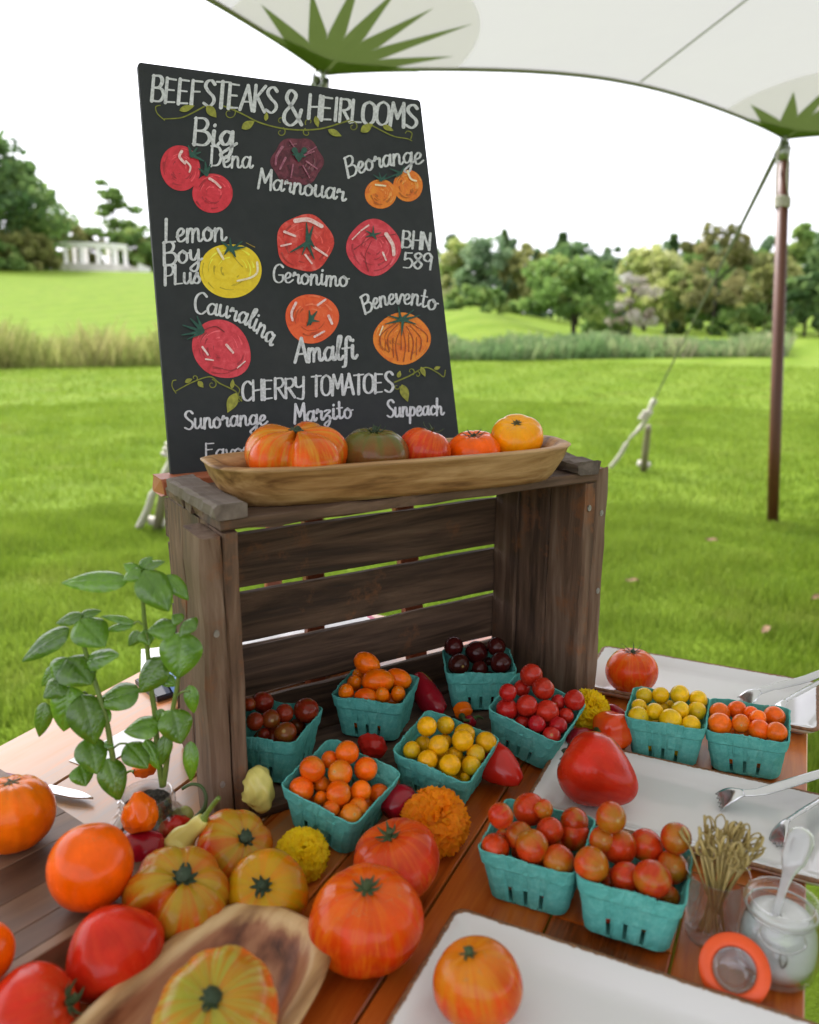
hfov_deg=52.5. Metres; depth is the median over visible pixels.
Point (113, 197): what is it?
pine tree
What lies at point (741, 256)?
tree
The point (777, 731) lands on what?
cherry tomato
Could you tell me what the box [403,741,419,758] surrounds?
cherry tomato
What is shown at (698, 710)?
cherry tomato
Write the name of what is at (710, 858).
bamboo pick
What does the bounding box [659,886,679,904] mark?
cherry tomato
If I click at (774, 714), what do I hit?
cherry tomato
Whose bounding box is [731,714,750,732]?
cherry tomato
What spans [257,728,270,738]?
cherry tomato
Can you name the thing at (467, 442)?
tomato
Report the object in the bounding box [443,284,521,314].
hedge
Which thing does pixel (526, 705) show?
cherry tomato
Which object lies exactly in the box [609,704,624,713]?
pepper
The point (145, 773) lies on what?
pepper
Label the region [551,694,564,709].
cherry tomato
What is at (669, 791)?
platter
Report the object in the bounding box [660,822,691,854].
cherry tomato
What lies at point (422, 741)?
cherry tomato
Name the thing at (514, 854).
cherry tomato
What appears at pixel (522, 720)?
cherry tomato
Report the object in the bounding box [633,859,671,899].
cherry tomato
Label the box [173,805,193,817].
pepper
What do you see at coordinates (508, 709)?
cherry tomato
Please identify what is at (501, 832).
cherry tomato
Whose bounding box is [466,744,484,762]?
cherry tomato
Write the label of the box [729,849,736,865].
bamboo pick
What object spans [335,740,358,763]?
cherry tomato
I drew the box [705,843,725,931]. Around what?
bamboo pick
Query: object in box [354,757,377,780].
cherry tomato
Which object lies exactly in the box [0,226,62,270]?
shrub
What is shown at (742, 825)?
bamboo pick
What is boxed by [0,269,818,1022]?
ground
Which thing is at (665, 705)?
cherry tomato
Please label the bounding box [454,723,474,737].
cherry tomato
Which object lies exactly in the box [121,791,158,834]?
pepper
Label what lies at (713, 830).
bamboo pick
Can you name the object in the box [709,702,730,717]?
cherry tomato
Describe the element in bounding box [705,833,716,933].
bamboo pick
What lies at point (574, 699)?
cherry tomato
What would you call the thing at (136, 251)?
tree
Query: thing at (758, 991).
jar lid
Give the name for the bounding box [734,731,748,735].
cherry tomato
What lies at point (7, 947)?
tomato
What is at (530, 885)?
pulp basket
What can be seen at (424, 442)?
tomato
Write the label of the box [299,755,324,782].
cherry tomato
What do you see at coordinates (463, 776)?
cherry tomato
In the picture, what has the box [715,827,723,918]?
bamboo pick
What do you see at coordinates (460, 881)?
table
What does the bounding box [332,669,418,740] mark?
pulp basket
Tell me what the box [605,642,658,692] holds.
tomato
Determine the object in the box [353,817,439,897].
tomato
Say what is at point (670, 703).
cherry tomato
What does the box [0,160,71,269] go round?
evergreen tree
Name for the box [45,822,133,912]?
tomato
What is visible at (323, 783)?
cherry tomato
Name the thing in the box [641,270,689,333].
tree
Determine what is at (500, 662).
cherry tomato
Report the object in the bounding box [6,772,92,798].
knife
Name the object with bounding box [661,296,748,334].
bush
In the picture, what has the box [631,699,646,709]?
cherry tomato
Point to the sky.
(534, 157)
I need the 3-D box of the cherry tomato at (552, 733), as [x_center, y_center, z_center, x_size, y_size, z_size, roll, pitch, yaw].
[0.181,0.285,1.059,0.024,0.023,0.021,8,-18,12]
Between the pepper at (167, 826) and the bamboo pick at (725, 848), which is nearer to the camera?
the bamboo pick at (725, 848)
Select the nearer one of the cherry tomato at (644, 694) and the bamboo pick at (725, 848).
the bamboo pick at (725, 848)
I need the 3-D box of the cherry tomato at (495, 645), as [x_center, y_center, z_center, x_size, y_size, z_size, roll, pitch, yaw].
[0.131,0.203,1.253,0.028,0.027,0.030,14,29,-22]
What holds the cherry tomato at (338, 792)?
in the pulp basket at (341, 835)
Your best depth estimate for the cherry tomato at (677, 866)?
0.80 m
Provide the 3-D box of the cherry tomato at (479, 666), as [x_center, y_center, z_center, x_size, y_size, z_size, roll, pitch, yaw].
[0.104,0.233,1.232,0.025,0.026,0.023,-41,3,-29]
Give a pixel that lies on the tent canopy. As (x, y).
(755, 62)
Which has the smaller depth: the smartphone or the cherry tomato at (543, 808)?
the cherry tomato at (543, 808)
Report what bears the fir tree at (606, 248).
on the ground at (48, 301)
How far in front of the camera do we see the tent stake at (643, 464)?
7.09 m
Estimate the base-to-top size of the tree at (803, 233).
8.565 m
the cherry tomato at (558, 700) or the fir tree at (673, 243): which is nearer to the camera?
the cherry tomato at (558, 700)
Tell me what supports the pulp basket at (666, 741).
on the table
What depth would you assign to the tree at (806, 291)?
50.32 m
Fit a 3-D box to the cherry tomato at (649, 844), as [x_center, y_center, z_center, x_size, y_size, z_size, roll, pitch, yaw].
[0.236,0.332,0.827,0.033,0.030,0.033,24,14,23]
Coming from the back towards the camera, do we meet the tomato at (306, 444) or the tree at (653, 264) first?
the tree at (653, 264)
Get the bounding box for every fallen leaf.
[625,578,638,581]
[761,625,770,632]
[811,594,818,599]
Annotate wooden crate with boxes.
[164,452,607,817]
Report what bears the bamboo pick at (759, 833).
in the plastic cup
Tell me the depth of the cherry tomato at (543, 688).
1.10 m
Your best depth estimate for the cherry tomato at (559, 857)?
0.80 m
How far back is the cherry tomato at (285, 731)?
1.01 m
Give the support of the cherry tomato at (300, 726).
in the pulp basket at (283, 760)
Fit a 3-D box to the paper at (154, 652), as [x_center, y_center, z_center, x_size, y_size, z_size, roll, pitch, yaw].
[-0.402,0.255,1.404,0.100,0.001,0.150,-4,14,-17]
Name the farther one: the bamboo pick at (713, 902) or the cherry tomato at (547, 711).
the cherry tomato at (547, 711)
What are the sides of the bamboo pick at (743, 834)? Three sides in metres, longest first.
0.111 x 0.013 x 0.010 m
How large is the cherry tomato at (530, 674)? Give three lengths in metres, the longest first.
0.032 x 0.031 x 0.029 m
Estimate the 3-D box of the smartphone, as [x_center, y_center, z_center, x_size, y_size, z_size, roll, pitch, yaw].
[-0.394,0.275,1.308,0.044,0.009,0.085,-11,17,-39]
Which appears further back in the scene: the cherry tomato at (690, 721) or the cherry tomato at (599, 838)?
the cherry tomato at (690, 721)
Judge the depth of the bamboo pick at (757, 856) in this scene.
0.78 m
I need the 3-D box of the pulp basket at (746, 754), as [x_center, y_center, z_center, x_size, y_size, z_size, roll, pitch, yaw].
[0.446,0.301,1.097,0.104,0.064,0.103,4,14,24]
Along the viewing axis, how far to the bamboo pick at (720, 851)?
0.77 m
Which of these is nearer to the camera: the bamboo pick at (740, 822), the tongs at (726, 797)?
the bamboo pick at (740, 822)
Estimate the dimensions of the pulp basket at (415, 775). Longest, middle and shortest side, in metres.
0.104 x 0.104 x 0.064 m
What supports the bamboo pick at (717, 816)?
in the plastic cup
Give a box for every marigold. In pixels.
[275,826,329,882]
[399,785,471,859]
[575,688,610,729]
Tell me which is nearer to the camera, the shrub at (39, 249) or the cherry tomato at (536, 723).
the cherry tomato at (536, 723)
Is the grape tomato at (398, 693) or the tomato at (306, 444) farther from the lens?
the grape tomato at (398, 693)
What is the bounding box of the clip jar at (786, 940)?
[735,876,818,993]
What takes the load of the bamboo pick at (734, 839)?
in the plastic cup
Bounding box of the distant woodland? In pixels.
[437,231,818,322]
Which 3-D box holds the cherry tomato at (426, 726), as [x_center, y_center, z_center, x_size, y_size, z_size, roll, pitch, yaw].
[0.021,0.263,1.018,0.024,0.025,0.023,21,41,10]
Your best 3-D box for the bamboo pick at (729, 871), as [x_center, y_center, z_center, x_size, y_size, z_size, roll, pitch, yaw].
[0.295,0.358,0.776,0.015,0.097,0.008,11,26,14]
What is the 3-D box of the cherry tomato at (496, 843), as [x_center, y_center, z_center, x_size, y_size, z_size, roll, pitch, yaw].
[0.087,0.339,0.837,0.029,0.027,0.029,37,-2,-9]
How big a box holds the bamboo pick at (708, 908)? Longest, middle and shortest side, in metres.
0.099 x 0.015 x 0.008 m
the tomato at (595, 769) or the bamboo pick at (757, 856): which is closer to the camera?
the bamboo pick at (757, 856)
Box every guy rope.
[135,70,323,529]
[609,136,787,468]
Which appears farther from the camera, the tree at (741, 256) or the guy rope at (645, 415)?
the tree at (741, 256)
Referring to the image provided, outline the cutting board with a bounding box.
[0,769,141,981]
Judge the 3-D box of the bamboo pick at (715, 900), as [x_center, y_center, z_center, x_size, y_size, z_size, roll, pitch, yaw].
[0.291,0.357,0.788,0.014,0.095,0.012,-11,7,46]
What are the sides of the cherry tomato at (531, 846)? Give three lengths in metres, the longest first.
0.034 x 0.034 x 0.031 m
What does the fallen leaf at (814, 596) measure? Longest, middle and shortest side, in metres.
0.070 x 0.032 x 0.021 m
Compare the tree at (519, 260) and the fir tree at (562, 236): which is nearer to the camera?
the tree at (519, 260)
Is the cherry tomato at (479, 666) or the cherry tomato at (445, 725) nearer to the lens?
the cherry tomato at (445, 725)
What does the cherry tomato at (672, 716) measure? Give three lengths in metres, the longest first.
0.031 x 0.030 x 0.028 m
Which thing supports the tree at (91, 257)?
on the ground at (48, 301)
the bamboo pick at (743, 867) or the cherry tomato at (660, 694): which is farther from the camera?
the cherry tomato at (660, 694)
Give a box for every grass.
[0,314,160,368]
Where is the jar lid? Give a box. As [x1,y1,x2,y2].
[698,932,770,1002]
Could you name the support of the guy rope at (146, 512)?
attached to the tent pole at (326, 82)
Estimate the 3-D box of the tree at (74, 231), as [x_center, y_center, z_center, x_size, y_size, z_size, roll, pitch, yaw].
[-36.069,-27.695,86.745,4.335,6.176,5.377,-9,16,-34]
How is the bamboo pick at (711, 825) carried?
in the plastic cup
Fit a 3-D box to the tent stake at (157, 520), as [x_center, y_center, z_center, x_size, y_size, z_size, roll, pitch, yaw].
[-1.487,-0.057,5.034,0.301,0.525,0.111,12,18,39]
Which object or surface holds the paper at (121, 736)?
on the table
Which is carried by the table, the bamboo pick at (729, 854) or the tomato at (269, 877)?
the tomato at (269, 877)
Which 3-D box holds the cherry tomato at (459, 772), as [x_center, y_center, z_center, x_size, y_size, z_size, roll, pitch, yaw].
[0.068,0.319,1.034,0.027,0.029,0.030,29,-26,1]
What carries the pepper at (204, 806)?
on the table
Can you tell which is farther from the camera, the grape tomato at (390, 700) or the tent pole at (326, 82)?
the tent pole at (326, 82)
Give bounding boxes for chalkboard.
[137,63,458,473]
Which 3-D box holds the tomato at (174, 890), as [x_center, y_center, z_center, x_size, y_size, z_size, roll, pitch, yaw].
[-0.218,0.362,0.783,0.099,0.076,0.098,4,33,-30]
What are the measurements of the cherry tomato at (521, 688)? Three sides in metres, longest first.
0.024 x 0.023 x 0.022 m
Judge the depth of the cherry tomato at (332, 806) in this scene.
0.89 m
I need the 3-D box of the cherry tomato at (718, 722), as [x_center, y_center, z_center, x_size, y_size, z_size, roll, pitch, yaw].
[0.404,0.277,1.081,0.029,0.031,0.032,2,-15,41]
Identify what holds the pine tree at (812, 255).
on the ground at (48, 301)
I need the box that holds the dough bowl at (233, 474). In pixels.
[200,435,570,506]
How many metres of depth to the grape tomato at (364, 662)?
1.16 m
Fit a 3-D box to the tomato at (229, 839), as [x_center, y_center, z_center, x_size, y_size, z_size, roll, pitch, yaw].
[-0.180,0.349,0.860,0.081,0.064,0.084,31,35,-12]
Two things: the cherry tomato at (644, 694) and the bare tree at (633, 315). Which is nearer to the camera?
the cherry tomato at (644, 694)
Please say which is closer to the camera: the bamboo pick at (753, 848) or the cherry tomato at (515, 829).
the bamboo pick at (753, 848)
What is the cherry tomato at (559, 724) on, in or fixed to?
in the pulp basket at (531, 747)
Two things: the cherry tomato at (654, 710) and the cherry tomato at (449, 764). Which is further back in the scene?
the cherry tomato at (654, 710)
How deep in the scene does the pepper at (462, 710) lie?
1.18 m
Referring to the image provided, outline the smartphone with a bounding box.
[135,678,172,701]
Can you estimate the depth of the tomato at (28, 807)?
0.84 m
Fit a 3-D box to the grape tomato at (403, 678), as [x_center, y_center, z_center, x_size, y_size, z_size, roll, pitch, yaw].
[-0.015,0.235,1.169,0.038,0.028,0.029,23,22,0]
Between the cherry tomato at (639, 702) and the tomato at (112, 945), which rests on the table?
the tomato at (112, 945)
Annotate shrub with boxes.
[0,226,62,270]
[0,240,36,270]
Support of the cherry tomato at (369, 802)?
in the pulp basket at (341, 835)
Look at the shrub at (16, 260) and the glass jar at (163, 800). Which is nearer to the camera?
the glass jar at (163, 800)
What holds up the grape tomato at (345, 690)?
in the pulp basket at (391, 720)
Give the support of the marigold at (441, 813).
on the table
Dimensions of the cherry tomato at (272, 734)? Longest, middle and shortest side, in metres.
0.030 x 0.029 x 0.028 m
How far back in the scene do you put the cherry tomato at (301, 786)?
0.91 m
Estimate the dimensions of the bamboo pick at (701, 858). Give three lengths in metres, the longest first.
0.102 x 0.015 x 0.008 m
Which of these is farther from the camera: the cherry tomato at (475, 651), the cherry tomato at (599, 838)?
the cherry tomato at (475, 651)
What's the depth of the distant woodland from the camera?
97.95 m
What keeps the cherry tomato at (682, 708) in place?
in the pulp basket at (666, 741)
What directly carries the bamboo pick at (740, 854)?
in the plastic cup
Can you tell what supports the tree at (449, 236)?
on the ground at (48, 301)
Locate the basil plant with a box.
[22,557,202,800]
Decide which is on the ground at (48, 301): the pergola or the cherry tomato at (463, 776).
the pergola
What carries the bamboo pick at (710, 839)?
in the plastic cup
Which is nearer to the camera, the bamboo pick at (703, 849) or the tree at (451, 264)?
the bamboo pick at (703, 849)
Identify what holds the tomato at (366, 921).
on the table
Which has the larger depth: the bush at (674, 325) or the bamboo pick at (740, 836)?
the bush at (674, 325)
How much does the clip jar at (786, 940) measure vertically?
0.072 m
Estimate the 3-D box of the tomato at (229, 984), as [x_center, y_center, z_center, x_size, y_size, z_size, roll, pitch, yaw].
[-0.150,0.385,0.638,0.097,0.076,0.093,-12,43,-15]
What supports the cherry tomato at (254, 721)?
in the pulp basket at (283, 760)
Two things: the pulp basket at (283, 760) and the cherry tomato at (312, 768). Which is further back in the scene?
the pulp basket at (283, 760)
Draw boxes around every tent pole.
[318,73,329,519]
[767,139,790,522]
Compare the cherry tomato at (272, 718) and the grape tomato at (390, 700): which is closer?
the cherry tomato at (272, 718)
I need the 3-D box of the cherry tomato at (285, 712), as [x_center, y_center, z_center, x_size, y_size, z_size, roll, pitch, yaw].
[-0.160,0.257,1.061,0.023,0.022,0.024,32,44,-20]
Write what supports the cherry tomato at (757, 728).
in the pulp basket at (746, 754)
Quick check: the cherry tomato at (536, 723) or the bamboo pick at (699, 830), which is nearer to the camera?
the bamboo pick at (699, 830)
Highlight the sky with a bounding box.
[0,0,818,313]
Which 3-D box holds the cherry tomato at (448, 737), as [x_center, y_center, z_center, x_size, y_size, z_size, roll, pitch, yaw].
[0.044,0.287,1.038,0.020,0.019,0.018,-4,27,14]
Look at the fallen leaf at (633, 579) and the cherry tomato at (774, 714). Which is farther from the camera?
the fallen leaf at (633, 579)
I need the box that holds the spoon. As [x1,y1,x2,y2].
[771,827,814,916]
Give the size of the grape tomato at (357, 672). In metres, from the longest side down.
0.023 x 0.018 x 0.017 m
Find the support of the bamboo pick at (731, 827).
in the plastic cup
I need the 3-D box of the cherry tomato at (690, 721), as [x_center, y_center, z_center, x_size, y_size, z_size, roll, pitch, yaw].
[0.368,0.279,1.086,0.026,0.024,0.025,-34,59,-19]
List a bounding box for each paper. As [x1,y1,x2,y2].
[69,730,148,764]
[141,647,159,668]
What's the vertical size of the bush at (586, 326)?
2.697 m
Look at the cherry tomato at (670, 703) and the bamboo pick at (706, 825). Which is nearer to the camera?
the bamboo pick at (706, 825)
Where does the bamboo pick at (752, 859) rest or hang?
in the plastic cup
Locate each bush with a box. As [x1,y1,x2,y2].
[579,301,628,335]
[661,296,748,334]
[709,302,798,336]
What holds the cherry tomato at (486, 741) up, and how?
in the pulp basket at (415, 775)
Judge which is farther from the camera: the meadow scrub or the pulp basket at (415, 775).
the meadow scrub
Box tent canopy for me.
[205,0,818,139]
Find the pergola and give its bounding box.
[50,242,149,271]
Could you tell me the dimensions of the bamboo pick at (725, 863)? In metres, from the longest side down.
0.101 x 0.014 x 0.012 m
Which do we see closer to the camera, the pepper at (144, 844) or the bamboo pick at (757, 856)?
the bamboo pick at (757, 856)
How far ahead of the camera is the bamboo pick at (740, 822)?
0.79 m
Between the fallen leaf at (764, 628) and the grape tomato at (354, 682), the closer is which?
the grape tomato at (354, 682)
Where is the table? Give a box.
[0,615,807,1023]
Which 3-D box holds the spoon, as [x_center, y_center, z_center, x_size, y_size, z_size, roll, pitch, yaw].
[0.346,0.329,0.762,0.062,0.062,0.023,-10,17,-37]
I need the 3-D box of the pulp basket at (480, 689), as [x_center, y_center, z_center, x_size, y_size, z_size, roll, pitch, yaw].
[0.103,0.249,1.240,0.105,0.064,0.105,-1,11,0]
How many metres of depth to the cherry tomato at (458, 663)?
1.21 m
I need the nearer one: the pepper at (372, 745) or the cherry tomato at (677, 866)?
the cherry tomato at (677, 866)
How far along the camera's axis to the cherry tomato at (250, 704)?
1.06 m
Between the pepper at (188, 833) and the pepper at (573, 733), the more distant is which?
the pepper at (573, 733)
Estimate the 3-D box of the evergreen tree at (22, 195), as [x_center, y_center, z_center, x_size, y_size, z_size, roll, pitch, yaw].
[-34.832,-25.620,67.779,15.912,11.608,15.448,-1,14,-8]
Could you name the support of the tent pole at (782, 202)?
on the ground at (48, 301)
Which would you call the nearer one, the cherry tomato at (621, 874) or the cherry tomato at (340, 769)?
the cherry tomato at (621, 874)
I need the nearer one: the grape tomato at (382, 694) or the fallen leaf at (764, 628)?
the grape tomato at (382, 694)
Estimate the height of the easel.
0.773 m
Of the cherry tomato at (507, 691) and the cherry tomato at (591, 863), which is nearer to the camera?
the cherry tomato at (591, 863)
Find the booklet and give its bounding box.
[242,617,368,644]
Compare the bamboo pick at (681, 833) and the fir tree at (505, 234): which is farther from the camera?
the fir tree at (505, 234)
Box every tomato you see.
[0,774,56,854]
[0,922,15,978]
[0,961,84,1023]
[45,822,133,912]
[65,904,164,1004]
[121,845,229,941]
[151,945,278,1023]
[197,808,272,878]
[228,848,308,914]
[244,421,347,467]
[245,697,255,711]
[246,712,263,730]
[253,691,273,712]
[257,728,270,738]
[262,709,280,728]
[269,729,275,741]
[274,722,296,741]
[276,703,293,721]
[289,776,313,800]
[290,718,304,734]
[293,698,318,723]
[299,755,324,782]
[308,862,423,979]
[313,776,329,791]
[314,791,327,805]
[321,751,336,768]
[323,800,339,815]
[326,780,350,806]
[328,759,351,783]
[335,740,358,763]
[338,683,353,697]
[340,803,361,822]
[345,424,408,463]
[347,675,361,690]
[349,797,368,815]
[350,780,370,799]
[352,668,363,678]
[353,652,379,673]
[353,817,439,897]
[354,688,375,700]
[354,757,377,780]
[361,669,393,691]
[366,798,372,806]
[369,783,387,802]
[375,687,389,702]
[386,694,400,703]
[388,668,411,689]
[391,686,405,701]
[402,421,450,458]
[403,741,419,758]
[415,735,429,752]
[417,716,436,736]
[417,750,437,767]
[428,735,448,755]
[432,935,522,1023]
[435,752,447,770]
[437,716,454,733]
[439,754,460,776]
[441,734,451,747]
[444,636,462,655]
[447,747,462,760]
[448,654,468,673]
[449,428,500,455]
[452,729,473,751]
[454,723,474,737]
[456,756,471,777]
[459,772,469,781]
[461,755,480,775]
[465,641,487,662]
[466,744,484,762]
[472,660,487,673]
[475,731,496,752]
[481,833,509,855]
[484,657,490,665]
[487,637,505,654]
[488,802,513,829]
[490,652,511,672]
[491,414,542,451]
[496,699,516,718]
[496,829,505,836]
[499,683,516,700]
[505,821,530,850]
[511,849,520,859]
[513,792,541,826]
[514,680,529,695]
[515,715,528,727]
[515,829,548,863]
[516,695,537,715]
[520,664,542,685]
[528,715,545,732]
[532,677,554,699]
[534,799,552,818]
[535,700,558,722]
[536,817,563,845]
[542,727,560,740]
[543,844,573,872]
[549,717,566,733]
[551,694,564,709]
[557,731,638,806]
[558,708,573,723]
[560,807,587,828]
[561,827,588,850]
[564,689,584,710]
[574,846,608,882]
[589,826,612,853]
[596,801,626,833]
[601,874,613,887]
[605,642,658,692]
[605,830,636,863]
[610,861,636,891]
[628,706,648,720]
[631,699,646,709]
[632,828,662,860]
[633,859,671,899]
[636,687,652,703]
[646,703,662,719]
[652,687,669,702]
[657,702,669,709]
[657,850,688,884]
[659,709,681,724]
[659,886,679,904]
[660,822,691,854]
[666,700,673,708]
[670,685,689,702]
[671,701,689,718]
[681,715,700,728]
[688,702,705,719]
[689,690,707,705]
[707,712,731,732]
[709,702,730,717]
[728,701,745,717]
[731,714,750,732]
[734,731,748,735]
[743,706,757,717]
[748,719,767,739]
[749,710,766,721]
[764,706,785,724]
[766,722,787,741]
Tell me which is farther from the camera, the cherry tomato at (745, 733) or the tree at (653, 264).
the tree at (653, 264)
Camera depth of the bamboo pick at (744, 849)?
0.77 m
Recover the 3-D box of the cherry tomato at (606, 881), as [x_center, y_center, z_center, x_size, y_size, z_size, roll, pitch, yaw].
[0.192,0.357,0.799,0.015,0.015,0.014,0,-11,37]
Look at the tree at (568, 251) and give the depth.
79.73 m
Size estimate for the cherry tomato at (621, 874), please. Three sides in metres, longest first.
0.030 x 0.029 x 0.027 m
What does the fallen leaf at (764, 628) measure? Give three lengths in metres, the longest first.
0.070 x 0.032 x 0.021 m
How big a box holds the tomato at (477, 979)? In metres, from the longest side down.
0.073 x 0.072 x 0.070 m
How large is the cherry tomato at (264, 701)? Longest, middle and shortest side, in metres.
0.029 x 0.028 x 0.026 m
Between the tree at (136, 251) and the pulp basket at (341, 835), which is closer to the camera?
the pulp basket at (341, 835)
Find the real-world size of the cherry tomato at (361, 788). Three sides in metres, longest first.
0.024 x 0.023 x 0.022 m
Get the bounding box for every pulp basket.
[245,700,322,782]
[282,739,399,852]
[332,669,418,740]
[393,710,498,805]
[442,648,516,709]
[478,798,595,914]
[489,673,584,767]
[576,826,692,951]
[625,686,709,764]
[704,698,790,779]
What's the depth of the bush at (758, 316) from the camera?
50.23 m
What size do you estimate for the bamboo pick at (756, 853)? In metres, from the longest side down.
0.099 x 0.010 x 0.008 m
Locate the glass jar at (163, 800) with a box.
[111,779,184,833]
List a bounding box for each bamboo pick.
[678,826,721,932]
[693,832,722,921]
[695,841,715,929]
[697,832,765,925]
[698,823,750,926]
[698,826,712,921]
[698,839,746,927]
[698,844,724,931]
[699,838,716,903]
[700,820,728,931]
[701,824,745,931]
[702,815,718,933]
[703,815,711,931]
[704,821,737,930]
[704,821,742,933]
[704,828,711,901]
[704,828,749,919]
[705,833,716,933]
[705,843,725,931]
[705,846,716,911]
[706,816,714,934]
[707,821,734,932]
[707,833,713,901]
[708,824,743,902]
[709,835,726,933]
[712,841,739,928]
[712,846,756,923]
[713,814,725,877]
[713,839,721,925]
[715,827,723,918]
[715,855,741,919]
[717,835,732,898]
[719,841,731,897]
[722,854,750,901]
[723,841,748,895]
[724,846,763,894]
[725,843,758,891]
[727,836,764,895]
[727,837,759,884]
[729,847,745,879]
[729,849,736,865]
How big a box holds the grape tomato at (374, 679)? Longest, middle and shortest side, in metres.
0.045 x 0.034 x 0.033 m
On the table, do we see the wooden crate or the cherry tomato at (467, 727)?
the wooden crate
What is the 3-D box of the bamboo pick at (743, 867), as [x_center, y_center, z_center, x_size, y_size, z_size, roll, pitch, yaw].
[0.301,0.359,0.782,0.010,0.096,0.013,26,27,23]
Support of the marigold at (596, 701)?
on the table
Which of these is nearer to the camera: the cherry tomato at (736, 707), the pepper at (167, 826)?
the pepper at (167, 826)
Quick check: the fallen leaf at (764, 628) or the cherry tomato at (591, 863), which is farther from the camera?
the fallen leaf at (764, 628)
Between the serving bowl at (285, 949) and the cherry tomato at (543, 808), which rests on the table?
the serving bowl at (285, 949)
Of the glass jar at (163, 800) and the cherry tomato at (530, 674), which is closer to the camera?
the glass jar at (163, 800)
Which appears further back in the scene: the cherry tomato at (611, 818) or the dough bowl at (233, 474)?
the dough bowl at (233, 474)
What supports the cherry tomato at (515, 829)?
in the pulp basket at (530, 885)
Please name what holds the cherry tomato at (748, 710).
in the pulp basket at (746, 754)
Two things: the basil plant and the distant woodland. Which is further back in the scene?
the distant woodland
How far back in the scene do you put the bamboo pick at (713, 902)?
0.79 m
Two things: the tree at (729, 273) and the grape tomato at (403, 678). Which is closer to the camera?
the grape tomato at (403, 678)
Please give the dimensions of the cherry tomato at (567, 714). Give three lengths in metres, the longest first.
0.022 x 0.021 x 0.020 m
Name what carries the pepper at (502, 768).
on the table
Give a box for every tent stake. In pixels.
[147,495,167,530]
[637,424,650,471]
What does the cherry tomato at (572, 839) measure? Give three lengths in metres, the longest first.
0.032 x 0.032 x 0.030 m
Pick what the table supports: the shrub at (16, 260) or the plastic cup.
the plastic cup
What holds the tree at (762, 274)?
on the ground at (48, 301)
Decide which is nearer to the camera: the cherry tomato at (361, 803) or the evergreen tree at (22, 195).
the cherry tomato at (361, 803)
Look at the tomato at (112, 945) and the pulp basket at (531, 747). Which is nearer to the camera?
the tomato at (112, 945)
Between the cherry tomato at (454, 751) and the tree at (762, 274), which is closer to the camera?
the cherry tomato at (454, 751)
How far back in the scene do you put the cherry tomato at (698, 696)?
1.13 m
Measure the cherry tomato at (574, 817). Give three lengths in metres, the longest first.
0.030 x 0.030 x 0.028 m
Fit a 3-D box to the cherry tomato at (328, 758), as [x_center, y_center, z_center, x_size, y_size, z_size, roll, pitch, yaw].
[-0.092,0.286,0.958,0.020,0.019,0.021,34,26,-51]
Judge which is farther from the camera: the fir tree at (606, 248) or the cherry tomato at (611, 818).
the fir tree at (606, 248)
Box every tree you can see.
[0,127,80,269]
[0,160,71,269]
[51,218,87,262]
[69,226,107,263]
[82,178,149,256]
[103,227,152,271]
[131,235,152,271]
[439,236,470,302]
[443,232,455,287]
[453,234,517,305]
[492,228,509,304]
[497,242,548,314]
[518,253,618,334]
[542,231,568,320]
[551,240,615,324]
[603,246,613,266]
[604,271,663,335]
[615,242,693,330]
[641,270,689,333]
[667,232,679,257]
[675,238,733,329]
[677,221,756,335]
[705,246,773,323]
[731,250,804,333]
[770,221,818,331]
[772,270,818,336]
[790,237,818,315]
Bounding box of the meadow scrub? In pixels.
[447,329,796,360]
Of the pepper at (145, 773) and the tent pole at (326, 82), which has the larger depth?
the tent pole at (326, 82)
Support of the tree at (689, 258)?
on the ground at (48, 301)
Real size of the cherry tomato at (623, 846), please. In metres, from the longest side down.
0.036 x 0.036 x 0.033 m
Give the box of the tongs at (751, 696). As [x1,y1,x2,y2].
[737,670,818,707]
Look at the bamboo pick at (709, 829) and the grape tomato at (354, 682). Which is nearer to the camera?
the bamboo pick at (709, 829)
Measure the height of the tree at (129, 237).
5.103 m
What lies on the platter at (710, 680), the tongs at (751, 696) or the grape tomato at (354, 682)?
the tongs at (751, 696)
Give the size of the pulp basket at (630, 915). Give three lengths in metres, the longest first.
0.102 x 0.102 x 0.062 m
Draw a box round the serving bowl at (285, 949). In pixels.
[71,902,330,1023]
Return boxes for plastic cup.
[685,856,750,948]
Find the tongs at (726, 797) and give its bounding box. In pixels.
[715,770,818,846]
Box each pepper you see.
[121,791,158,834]
[125,830,164,862]
[127,764,155,777]
[156,814,190,837]
[164,796,220,847]
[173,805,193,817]
[181,782,207,818]
[241,765,274,813]
[357,733,386,758]
[381,784,415,818]
[414,672,446,713]
[453,701,472,722]
[464,715,482,726]
[465,742,522,786]
[566,727,592,743]
[592,711,631,748]
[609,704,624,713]
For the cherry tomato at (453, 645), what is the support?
in the pulp basket at (480, 689)
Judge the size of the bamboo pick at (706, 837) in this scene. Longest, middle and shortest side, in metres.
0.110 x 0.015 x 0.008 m
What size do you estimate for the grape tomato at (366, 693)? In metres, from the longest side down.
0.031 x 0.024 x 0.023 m
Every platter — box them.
[385,909,818,1023]
[530,740,818,885]
[595,646,818,733]
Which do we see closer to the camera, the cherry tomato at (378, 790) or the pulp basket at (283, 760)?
the cherry tomato at (378, 790)
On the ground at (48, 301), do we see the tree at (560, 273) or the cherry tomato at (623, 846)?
the tree at (560, 273)
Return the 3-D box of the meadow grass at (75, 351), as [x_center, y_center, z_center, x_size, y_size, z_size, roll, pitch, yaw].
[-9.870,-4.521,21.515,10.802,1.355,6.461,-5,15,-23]
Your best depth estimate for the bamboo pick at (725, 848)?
0.77 m
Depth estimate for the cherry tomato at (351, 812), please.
0.89 m
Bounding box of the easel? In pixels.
[153,471,426,683]
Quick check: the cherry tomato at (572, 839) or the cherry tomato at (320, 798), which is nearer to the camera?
the cherry tomato at (572, 839)
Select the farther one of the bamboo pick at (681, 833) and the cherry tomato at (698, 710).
the cherry tomato at (698, 710)

